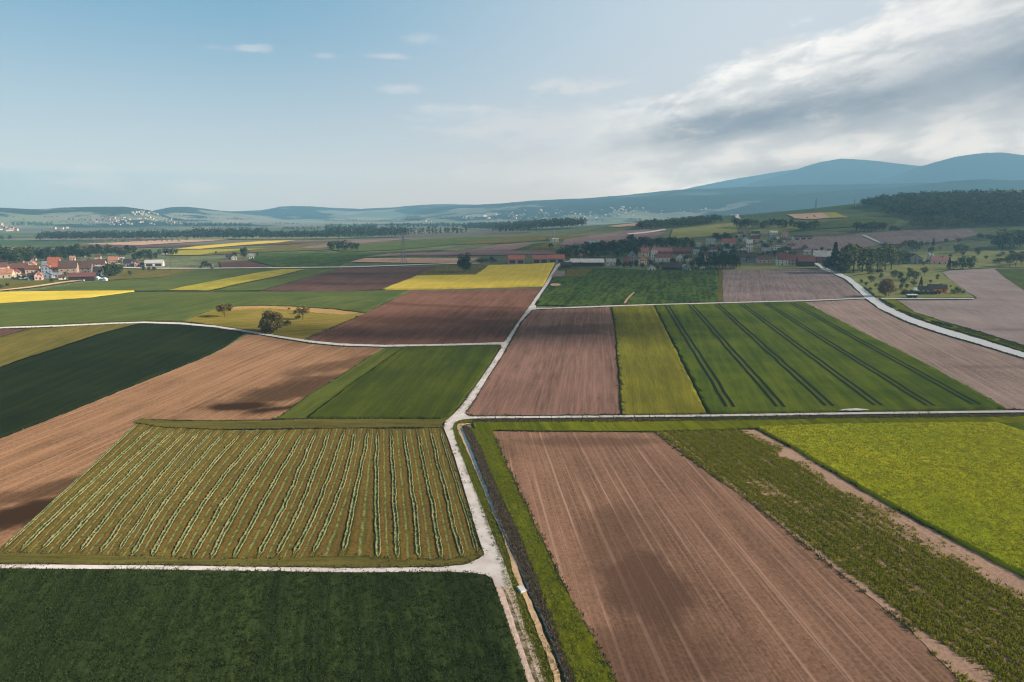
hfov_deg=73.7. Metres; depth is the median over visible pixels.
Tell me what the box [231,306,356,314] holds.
dry grass
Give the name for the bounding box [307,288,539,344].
ploughed field
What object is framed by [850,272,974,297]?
grass plot
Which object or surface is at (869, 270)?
broadleaf tree
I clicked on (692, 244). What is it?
broadleaf tree
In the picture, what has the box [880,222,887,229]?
broadleaf tree
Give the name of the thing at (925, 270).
broadleaf tree
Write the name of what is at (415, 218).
wood
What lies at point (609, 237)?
bare field
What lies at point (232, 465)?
hay windrow
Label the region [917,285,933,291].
house
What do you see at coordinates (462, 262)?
broadleaf tree
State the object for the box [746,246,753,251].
house
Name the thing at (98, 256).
house
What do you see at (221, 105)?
sky
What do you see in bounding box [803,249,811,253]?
house
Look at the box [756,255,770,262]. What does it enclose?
house
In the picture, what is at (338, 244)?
broadleaf tree
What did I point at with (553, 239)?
house
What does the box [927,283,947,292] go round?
house
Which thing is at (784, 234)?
house
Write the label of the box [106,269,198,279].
grass field
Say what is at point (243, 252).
broadleaf tree
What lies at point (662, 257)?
house
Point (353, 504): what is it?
hay windrow
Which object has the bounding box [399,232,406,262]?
power pylon
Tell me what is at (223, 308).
broadleaf tree
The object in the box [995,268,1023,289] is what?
grass strip
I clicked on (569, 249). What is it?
broadleaf tree
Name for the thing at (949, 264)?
conifer tree
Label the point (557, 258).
barn
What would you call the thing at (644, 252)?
house
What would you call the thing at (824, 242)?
bare field
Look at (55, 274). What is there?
house
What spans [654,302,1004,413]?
wheat field
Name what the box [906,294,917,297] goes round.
farm trailer
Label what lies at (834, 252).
conifer tree
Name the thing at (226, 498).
hay windrow
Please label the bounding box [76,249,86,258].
broadleaf tree
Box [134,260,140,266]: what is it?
house
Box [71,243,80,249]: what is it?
broadleaf tree
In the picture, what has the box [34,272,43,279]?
house
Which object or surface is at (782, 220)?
broadleaf tree
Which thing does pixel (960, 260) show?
broadleaf tree
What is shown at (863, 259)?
broadleaf tree
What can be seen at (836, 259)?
broadleaf tree
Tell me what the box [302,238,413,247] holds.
bare field
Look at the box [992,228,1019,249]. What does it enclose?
broadleaf tree
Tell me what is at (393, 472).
hay windrow
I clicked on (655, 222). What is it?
copse
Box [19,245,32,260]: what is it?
broadleaf tree
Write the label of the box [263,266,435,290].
bare field
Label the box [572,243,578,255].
broadleaf tree
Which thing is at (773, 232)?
house
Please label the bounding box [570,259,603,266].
barn
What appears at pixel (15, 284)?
grass field
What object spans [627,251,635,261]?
house
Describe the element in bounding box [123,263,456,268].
farm track
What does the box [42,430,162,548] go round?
hay windrow
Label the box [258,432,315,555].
hay windrow
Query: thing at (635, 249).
broadleaf tree
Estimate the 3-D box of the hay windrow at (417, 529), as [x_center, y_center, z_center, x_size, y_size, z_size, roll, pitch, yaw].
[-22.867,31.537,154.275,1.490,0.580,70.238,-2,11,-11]
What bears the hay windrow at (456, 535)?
on the mown field at (362, 540)
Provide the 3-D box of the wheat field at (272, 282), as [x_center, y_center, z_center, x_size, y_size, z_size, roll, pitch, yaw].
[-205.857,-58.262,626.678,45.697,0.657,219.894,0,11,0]
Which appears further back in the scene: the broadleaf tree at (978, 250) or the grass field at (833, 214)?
the grass field at (833, 214)
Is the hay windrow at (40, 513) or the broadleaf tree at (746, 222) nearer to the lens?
the hay windrow at (40, 513)
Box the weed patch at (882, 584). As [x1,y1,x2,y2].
[657,429,1023,681]
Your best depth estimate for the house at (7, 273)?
636.85 m
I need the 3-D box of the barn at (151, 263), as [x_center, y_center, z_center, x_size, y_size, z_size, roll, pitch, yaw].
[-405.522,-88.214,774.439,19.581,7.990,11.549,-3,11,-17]
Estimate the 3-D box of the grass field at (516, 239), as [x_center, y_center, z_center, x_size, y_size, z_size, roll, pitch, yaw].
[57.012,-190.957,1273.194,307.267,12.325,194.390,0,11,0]
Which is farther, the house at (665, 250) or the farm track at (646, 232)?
the farm track at (646, 232)
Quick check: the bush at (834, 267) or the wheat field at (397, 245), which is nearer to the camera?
the bush at (834, 267)
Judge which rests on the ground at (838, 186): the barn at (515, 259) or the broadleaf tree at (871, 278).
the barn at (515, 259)
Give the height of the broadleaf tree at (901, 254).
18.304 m
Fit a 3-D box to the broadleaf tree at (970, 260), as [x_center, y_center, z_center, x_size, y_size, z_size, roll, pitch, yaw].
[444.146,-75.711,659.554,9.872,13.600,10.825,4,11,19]
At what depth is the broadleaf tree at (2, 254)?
821.87 m
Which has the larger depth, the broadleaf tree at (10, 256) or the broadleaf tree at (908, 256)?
the broadleaf tree at (10, 256)
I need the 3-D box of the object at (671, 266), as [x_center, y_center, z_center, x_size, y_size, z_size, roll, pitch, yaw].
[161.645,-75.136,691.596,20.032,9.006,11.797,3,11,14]
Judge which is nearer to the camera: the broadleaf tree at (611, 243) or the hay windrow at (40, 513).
the hay windrow at (40, 513)
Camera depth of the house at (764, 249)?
860.64 m
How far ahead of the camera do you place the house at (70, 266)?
666.14 m
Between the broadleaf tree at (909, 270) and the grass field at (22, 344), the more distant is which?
the broadleaf tree at (909, 270)
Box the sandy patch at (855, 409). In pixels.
[842,408,867,409]
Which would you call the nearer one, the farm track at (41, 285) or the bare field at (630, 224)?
the farm track at (41, 285)
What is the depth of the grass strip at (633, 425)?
196.00 m
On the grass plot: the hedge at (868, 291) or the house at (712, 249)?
the hedge at (868, 291)
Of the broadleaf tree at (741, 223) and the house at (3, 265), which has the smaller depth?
the house at (3, 265)
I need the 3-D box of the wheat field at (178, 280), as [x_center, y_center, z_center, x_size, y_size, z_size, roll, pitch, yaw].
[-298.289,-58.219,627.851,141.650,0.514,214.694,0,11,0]
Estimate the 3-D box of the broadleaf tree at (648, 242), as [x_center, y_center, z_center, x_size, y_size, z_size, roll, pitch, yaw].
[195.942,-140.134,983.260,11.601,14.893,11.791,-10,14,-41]
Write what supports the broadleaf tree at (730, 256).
on the ground at (838, 186)
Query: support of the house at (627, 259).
on the ground at (838, 186)
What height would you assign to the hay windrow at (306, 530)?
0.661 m
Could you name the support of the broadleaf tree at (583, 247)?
on the ground at (838, 186)
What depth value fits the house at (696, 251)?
886.41 m
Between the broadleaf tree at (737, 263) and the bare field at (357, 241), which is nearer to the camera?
the broadleaf tree at (737, 263)
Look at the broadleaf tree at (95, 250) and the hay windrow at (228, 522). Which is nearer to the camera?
the hay windrow at (228, 522)
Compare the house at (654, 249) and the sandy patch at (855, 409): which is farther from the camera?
the house at (654, 249)
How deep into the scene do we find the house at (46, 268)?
681.80 m
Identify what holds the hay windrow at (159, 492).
on the mown field at (362, 540)
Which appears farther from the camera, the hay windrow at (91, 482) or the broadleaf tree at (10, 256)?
the broadleaf tree at (10, 256)
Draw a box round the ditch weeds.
[474,413,1023,422]
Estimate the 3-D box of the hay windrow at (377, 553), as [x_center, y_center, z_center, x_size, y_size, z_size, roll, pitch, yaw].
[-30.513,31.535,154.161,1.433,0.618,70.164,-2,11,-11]
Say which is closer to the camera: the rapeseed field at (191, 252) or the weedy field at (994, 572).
the weedy field at (994, 572)
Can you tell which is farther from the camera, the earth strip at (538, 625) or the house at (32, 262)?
the house at (32, 262)
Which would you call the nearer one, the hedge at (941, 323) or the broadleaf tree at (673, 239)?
the hedge at (941, 323)
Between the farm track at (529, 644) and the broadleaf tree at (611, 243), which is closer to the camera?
the farm track at (529, 644)
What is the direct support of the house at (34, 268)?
on the ground at (838, 186)
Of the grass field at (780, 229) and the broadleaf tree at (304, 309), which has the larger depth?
the grass field at (780, 229)
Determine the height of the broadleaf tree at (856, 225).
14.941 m
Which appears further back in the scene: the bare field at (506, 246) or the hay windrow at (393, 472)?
the bare field at (506, 246)
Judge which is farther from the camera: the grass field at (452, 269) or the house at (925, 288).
the grass field at (452, 269)
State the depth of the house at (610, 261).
755.37 m
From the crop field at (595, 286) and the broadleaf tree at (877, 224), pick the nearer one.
the crop field at (595, 286)
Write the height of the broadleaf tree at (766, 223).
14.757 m
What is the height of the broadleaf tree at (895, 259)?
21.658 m
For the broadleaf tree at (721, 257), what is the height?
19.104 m
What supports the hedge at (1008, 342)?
on the grass verge at (898, 304)
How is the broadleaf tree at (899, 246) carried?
on the ground at (838, 186)
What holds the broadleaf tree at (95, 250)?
on the ground at (838, 186)
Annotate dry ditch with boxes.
[474,414,1021,421]
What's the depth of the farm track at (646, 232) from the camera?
1279.24 m
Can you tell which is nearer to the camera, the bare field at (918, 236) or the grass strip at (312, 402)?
the grass strip at (312, 402)
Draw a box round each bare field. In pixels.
[0,328,31,335]
[43,240,348,247]
[90,238,239,244]
[219,260,267,268]
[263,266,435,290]
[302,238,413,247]
[351,258,477,262]
[367,250,554,256]
[467,243,532,250]
[551,271,564,276]
[560,228,664,244]
[610,223,635,226]
[782,235,878,251]
[853,228,978,243]
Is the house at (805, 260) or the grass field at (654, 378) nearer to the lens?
the grass field at (654, 378)
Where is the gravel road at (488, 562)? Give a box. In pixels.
[0,260,1023,586]
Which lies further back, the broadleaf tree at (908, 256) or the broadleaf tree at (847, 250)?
the broadleaf tree at (908, 256)
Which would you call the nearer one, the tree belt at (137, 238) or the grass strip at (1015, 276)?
the grass strip at (1015, 276)
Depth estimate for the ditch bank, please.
112.15 m
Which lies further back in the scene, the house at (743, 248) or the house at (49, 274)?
the house at (743, 248)
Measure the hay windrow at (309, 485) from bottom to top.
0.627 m
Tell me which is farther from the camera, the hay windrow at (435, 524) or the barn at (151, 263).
the barn at (151, 263)
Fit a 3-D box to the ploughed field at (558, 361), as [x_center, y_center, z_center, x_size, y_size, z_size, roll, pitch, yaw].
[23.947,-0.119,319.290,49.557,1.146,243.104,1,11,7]
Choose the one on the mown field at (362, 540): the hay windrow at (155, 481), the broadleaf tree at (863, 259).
the hay windrow at (155, 481)
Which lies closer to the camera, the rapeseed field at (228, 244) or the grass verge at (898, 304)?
the grass verge at (898, 304)
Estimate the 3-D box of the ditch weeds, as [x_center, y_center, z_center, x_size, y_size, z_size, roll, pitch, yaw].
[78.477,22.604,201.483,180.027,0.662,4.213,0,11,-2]
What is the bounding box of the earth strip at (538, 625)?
[457,423,560,681]
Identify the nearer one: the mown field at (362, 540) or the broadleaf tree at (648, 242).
the mown field at (362, 540)
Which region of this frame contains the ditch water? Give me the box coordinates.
[460,427,567,681]
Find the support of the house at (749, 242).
on the ground at (838, 186)
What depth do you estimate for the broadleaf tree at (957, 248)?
789.54 m
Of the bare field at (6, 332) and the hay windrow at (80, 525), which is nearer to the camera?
the hay windrow at (80, 525)
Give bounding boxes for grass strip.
[0,549,483,567]
[135,418,447,428]
[274,347,401,418]
[472,428,615,681]
[473,416,1023,430]
[717,270,722,301]
[734,265,816,269]
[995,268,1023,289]
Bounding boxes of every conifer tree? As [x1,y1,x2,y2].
[827,242,837,268]
[946,257,951,268]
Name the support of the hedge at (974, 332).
on the grass verge at (898, 304)
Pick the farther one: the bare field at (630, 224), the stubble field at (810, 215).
the bare field at (630, 224)
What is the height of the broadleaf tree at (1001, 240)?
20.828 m
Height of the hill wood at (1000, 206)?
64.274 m
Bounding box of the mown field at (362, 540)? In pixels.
[0,423,482,565]
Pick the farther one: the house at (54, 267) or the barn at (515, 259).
the barn at (515, 259)
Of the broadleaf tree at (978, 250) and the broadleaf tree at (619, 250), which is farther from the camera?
the broadleaf tree at (619, 250)
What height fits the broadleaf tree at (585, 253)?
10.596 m
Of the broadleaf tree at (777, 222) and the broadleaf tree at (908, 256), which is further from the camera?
the broadleaf tree at (777, 222)
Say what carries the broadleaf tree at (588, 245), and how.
on the ground at (838, 186)
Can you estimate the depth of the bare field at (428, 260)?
841.73 m
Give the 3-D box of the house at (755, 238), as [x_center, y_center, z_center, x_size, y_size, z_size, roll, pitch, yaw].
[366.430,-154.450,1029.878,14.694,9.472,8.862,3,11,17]
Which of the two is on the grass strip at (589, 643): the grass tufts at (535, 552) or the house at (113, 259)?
the grass tufts at (535, 552)
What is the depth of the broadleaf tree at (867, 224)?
1051.96 m
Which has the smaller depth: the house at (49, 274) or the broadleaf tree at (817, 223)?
the house at (49, 274)
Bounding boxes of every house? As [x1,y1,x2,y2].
[0,262,8,268]
[0,268,15,277]
[10,262,27,272]
[14,269,21,276]
[24,264,40,273]
[27,272,35,279]
[28,260,37,264]
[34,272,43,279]
[41,264,51,273]
[43,271,52,277]
[47,256,60,265]
[51,263,57,271]
[52,271,61,277]
[57,259,78,274]
[58,275,65,279]
[78,260,93,272]
[88,259,106,266]
[92,266,101,276]
[94,254,101,258]
[107,256,119,263]
[123,258,132,266]
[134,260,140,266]
[225,253,232,259]
[550,238,558,241]
[605,258,615,265]
[623,257,631,265]
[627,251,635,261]
[637,247,648,256]
[638,257,646,264]
[647,264,655,269]
[651,246,657,259]
[655,253,670,261]
[656,247,672,254]
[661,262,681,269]
[672,247,691,253]
[676,253,682,260]
[681,264,690,269]
[692,248,699,253]
[706,238,715,243]
[708,246,717,252]
[721,238,735,244]
[735,252,757,261]
[738,246,746,251]
[746,239,752,245]
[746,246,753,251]
[750,236,759,241]
[751,231,759,235]
[754,242,760,247]
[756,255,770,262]
[761,247,770,252]
[762,231,768,235]
[769,231,777,234]
[773,245,780,249]
[775,252,788,264]
[781,230,787,237]
[781,246,790,252]
[788,254,796,264]
[794,249,803,254]
[796,255,814,266]
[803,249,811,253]
[813,250,831,262]
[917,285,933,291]
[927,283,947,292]
[930,256,948,263]
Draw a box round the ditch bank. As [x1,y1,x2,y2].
[476,458,567,679]
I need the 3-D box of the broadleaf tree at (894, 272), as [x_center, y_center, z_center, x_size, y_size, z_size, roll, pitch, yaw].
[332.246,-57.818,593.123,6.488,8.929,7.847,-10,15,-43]
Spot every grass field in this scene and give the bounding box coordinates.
[0,280,68,289]
[0,324,133,366]
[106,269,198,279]
[419,264,486,274]
[460,235,589,243]
[514,243,544,250]
[525,243,553,249]
[565,268,591,275]
[612,305,705,414]
[670,223,736,237]
[750,224,799,233]
[800,217,899,228]
[821,212,845,217]
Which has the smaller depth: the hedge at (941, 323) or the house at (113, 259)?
the hedge at (941, 323)
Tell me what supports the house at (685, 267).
on the ground at (838, 186)
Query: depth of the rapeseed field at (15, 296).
491.31 m
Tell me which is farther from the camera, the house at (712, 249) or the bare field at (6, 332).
the house at (712, 249)
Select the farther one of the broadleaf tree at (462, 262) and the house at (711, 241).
the house at (711, 241)
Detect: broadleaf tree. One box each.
[0,246,12,260]
[0,250,8,261]
[5,250,15,262]
[13,253,25,262]
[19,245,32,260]
[20,250,35,261]
[20,253,31,262]
[34,249,42,260]
[40,250,47,259]
[50,251,57,256]
[62,251,68,258]
[64,246,71,257]
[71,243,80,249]
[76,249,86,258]
[93,248,98,253]
[101,263,114,277]
[103,244,112,252]
[108,262,119,275]
[114,247,121,256]
[117,264,123,273]
[133,251,141,260]
[138,248,149,259]
[147,249,152,259]
[162,248,168,254]
[216,303,232,316]
[240,247,248,257]
[295,305,309,316]
[326,241,335,249]
[335,240,340,249]
[341,239,347,249]
[347,241,354,249]
[457,252,471,269]
[555,247,564,253]
[563,245,573,256]
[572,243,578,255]
[579,243,587,252]
[581,251,588,258]
[584,241,591,250]
[589,242,600,256]
[594,250,601,256]
[600,244,610,251]
[606,241,613,253]
[612,242,626,256]
[621,240,633,254]
[626,234,634,240]
[630,246,641,255]
[637,237,646,246]
[645,239,652,247]
[657,237,668,246]
[667,236,676,245]
[678,241,688,247]
[688,239,694,247]
[694,257,703,268]
[703,258,713,266]
[708,255,716,268]
[716,251,727,268]
[723,251,741,268]
[730,257,740,266]
[731,218,740,226]
[736,219,744,227]
[741,219,749,227]
[761,219,768,227]
[774,218,781,227]
[779,217,786,226]
[806,221,814,229]
[811,220,820,229]
[821,260,828,267]
[831,255,849,271]
[836,245,857,272]
[843,242,867,272]
[852,221,861,230]
[856,248,872,271]
[864,221,874,231]
[865,247,879,268]
[865,265,874,273]
[868,275,875,281]
[871,247,884,270]
[872,221,879,229]
[879,242,896,269]
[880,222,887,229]
[887,250,899,269]
[890,270,898,276]
[894,243,902,249]
[896,248,907,264]
[897,271,903,279]
[900,277,906,283]
[901,250,910,263]
[906,267,914,279]
[907,240,918,250]
[910,271,920,280]
[921,266,928,273]
[951,260,958,269]
[953,245,960,252]
[957,256,968,269]
[965,256,977,268]
[975,247,981,255]
[990,235,1009,249]
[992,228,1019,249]
[1005,253,1017,266]
[1009,230,1023,246]
[1011,253,1023,265]
[1017,232,1023,243]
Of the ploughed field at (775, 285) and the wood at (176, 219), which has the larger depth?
the wood at (176, 219)
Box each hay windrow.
[4,424,136,547]
[22,427,152,548]
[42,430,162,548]
[59,431,173,549]
[80,431,185,550]
[99,432,198,552]
[118,431,211,549]
[131,433,223,554]
[150,435,238,555]
[172,434,259,555]
[192,433,273,556]
[210,433,284,557]
[233,431,303,554]
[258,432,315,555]
[276,431,329,554]
[293,432,344,553]
[313,432,355,551]
[342,432,368,550]
[374,432,380,556]
[389,432,399,557]
[403,432,420,556]
[417,432,442,557]
[430,431,463,556]
[441,431,477,551]
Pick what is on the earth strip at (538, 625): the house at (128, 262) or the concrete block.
the concrete block
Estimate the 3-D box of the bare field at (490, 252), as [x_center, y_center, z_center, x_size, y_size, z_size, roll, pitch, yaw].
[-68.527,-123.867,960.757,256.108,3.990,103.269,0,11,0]
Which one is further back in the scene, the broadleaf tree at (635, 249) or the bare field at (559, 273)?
the broadleaf tree at (635, 249)
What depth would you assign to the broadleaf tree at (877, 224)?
1056.12 m
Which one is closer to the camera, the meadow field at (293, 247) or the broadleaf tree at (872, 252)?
the broadleaf tree at (872, 252)
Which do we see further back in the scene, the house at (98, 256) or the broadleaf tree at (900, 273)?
the house at (98, 256)
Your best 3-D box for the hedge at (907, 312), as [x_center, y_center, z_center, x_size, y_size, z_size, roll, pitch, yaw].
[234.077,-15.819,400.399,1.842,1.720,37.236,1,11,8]
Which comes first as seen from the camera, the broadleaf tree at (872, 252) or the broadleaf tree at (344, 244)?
the broadleaf tree at (872, 252)
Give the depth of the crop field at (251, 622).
98.94 m
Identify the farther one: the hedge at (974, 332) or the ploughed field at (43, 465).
the hedge at (974, 332)
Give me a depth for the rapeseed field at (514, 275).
603.19 m
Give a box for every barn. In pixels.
[67,272,97,280]
[144,260,164,266]
[507,255,524,263]
[532,255,547,262]
[548,254,564,262]
[560,262,571,267]
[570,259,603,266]
[791,235,812,239]
[904,253,922,263]
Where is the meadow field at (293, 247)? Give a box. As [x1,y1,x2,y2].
[172,240,394,254]
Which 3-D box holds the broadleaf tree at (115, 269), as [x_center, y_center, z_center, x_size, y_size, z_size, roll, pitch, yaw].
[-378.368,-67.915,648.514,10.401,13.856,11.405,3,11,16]
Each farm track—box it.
[0,280,81,290]
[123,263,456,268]
[493,580,534,681]
[502,586,547,681]
[504,585,543,681]
[627,229,664,233]
[881,298,973,298]
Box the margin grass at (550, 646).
[0,296,1023,680]
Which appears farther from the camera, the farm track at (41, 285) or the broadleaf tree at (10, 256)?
the broadleaf tree at (10, 256)
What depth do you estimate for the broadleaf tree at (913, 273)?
575.24 m
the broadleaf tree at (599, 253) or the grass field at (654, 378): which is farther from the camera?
the broadleaf tree at (599, 253)
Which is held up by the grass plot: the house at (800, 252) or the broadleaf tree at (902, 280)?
the broadleaf tree at (902, 280)
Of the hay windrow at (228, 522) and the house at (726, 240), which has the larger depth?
the house at (726, 240)
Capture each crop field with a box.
[0,323,243,438]
[0,568,527,681]
[307,345,499,418]
[535,267,718,306]
[999,422,1023,429]
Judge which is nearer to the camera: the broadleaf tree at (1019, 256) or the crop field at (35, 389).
the crop field at (35, 389)
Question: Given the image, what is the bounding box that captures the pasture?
[832,250,1023,275]
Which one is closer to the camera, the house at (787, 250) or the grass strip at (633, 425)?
the grass strip at (633, 425)
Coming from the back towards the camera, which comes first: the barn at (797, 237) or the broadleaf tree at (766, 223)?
the broadleaf tree at (766, 223)
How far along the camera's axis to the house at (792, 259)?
731.21 m
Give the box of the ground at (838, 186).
[0,152,1023,681]
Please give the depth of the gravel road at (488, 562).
156.63 m
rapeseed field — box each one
[0,290,133,302]
[167,248,266,254]
[170,269,302,289]
[178,240,292,248]
[382,262,554,289]
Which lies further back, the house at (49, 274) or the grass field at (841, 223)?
the grass field at (841, 223)
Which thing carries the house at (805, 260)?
on the ground at (838, 186)
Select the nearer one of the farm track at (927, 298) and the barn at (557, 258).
the farm track at (927, 298)
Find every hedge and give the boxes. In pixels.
[863,287,874,295]
[878,298,895,307]
[897,309,925,318]
[901,291,940,294]
[930,320,953,326]
[958,327,995,338]
[999,339,1023,348]
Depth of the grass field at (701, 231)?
1233.28 m
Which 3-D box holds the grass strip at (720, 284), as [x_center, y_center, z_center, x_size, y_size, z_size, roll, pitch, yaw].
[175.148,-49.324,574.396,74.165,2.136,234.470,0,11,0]
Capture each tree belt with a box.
[0,218,296,239]
[50,236,186,242]
[282,222,460,229]
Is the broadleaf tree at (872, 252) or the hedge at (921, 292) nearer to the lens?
the hedge at (921, 292)
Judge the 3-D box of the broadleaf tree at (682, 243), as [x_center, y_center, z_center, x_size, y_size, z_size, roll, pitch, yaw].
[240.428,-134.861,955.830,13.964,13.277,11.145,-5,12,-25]
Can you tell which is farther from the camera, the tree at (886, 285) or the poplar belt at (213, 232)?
the poplar belt at (213, 232)
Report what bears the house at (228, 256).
on the ground at (838, 186)
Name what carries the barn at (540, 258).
on the ground at (838, 186)
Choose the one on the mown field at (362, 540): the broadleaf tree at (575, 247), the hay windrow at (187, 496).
the hay windrow at (187, 496)
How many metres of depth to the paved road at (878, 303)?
373.52 m
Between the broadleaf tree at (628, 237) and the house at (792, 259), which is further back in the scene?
the broadleaf tree at (628, 237)
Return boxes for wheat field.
[0,290,409,326]
[41,268,297,290]
[213,268,339,290]
[249,249,448,266]
[324,236,520,251]
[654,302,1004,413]
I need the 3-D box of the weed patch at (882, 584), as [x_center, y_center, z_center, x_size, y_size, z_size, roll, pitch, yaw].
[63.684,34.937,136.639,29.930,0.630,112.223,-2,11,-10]
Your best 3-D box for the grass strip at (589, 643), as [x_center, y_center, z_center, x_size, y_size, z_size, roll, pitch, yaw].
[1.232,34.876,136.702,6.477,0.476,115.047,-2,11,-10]
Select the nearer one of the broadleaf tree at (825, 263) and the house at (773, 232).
the broadleaf tree at (825, 263)
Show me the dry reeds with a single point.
(507, 521)
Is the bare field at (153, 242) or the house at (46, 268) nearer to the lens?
the house at (46, 268)
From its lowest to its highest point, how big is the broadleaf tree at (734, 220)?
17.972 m
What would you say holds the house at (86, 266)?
on the ground at (838, 186)
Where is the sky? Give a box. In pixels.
[0,0,1023,210]
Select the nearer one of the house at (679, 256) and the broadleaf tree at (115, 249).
the house at (679, 256)
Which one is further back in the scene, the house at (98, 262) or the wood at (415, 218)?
the wood at (415, 218)
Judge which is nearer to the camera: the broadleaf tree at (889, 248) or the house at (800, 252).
the broadleaf tree at (889, 248)
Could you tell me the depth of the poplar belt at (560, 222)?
1756.84 m
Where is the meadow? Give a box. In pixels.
[186,306,364,338]
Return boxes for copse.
[635,214,722,228]
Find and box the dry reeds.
[462,425,576,681]
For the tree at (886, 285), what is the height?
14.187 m
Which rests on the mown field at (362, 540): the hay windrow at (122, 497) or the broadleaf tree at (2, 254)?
the hay windrow at (122, 497)
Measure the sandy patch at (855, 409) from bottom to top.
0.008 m
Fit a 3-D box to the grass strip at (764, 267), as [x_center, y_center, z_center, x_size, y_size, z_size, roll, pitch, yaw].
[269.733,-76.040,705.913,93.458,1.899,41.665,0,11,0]
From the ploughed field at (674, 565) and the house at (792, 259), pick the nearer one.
the ploughed field at (674, 565)
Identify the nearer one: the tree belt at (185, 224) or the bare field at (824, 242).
the bare field at (824, 242)
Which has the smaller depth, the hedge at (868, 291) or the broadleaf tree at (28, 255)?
the hedge at (868, 291)
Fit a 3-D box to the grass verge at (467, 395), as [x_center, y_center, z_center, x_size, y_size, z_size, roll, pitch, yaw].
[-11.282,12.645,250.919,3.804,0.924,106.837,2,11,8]
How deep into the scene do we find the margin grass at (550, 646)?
163.46 m
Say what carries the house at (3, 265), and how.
on the ground at (838, 186)
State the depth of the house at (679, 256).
805.24 m
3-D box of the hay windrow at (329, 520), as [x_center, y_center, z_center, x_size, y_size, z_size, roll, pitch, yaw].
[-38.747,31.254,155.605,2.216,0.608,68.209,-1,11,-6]
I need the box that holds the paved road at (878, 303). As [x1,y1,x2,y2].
[815,263,1023,356]
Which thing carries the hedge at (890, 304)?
on the grass verge at (898, 304)
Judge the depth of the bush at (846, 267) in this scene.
638.99 m
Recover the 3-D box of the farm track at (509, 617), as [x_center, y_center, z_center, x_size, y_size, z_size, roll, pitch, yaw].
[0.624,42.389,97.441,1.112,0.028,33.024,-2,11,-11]
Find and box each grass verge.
[442,349,499,418]
[453,420,561,681]
[874,296,1023,350]
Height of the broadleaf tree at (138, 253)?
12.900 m
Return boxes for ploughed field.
[0,334,382,546]
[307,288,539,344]
[466,307,620,415]
[493,431,958,681]
[722,268,862,301]
[805,299,1023,408]
[900,268,1023,344]
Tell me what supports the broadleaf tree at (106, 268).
on the ground at (838, 186)
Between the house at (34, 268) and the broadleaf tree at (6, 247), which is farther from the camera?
the broadleaf tree at (6, 247)
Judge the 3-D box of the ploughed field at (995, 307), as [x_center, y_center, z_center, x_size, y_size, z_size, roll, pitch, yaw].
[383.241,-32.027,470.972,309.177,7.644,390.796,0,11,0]
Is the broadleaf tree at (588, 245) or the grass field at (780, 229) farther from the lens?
the grass field at (780, 229)
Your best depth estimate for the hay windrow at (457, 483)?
146.67 m
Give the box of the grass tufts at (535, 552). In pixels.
[470,427,617,681]
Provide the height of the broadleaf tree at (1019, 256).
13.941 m
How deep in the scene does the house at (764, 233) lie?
1102.18 m
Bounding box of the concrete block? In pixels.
[516,585,526,593]
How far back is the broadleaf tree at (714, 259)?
700.81 m
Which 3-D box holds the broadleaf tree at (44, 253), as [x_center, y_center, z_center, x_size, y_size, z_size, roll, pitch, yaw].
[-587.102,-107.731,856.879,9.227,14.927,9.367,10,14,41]
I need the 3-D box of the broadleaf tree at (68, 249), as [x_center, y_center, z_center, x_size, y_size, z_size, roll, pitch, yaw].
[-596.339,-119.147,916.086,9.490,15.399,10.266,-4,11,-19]
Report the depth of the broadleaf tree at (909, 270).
579.38 m
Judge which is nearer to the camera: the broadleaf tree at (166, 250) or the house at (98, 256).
the house at (98, 256)
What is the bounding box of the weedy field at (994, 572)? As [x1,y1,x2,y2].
[658,430,1023,681]
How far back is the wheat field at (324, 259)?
887.41 m
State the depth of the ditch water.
136.50 m
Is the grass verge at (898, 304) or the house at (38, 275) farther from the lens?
the house at (38, 275)
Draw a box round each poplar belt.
[34,226,331,239]
[324,225,466,237]
[461,216,586,228]
[492,222,542,231]
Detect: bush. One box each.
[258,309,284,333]
[829,263,841,272]
[837,262,851,273]
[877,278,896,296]
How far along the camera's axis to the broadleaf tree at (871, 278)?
568.54 m
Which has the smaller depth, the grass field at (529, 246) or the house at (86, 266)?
the house at (86, 266)
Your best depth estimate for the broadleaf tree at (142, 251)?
855.08 m
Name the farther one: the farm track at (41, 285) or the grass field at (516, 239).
the grass field at (516, 239)
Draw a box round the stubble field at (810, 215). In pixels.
[787,213,830,218]
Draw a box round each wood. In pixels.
[6,214,245,224]
[282,214,814,221]
[860,188,1023,223]
[907,210,975,228]
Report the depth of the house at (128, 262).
770.46 m
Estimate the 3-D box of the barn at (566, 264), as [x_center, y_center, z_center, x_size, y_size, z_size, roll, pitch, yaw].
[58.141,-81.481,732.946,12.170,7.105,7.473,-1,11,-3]

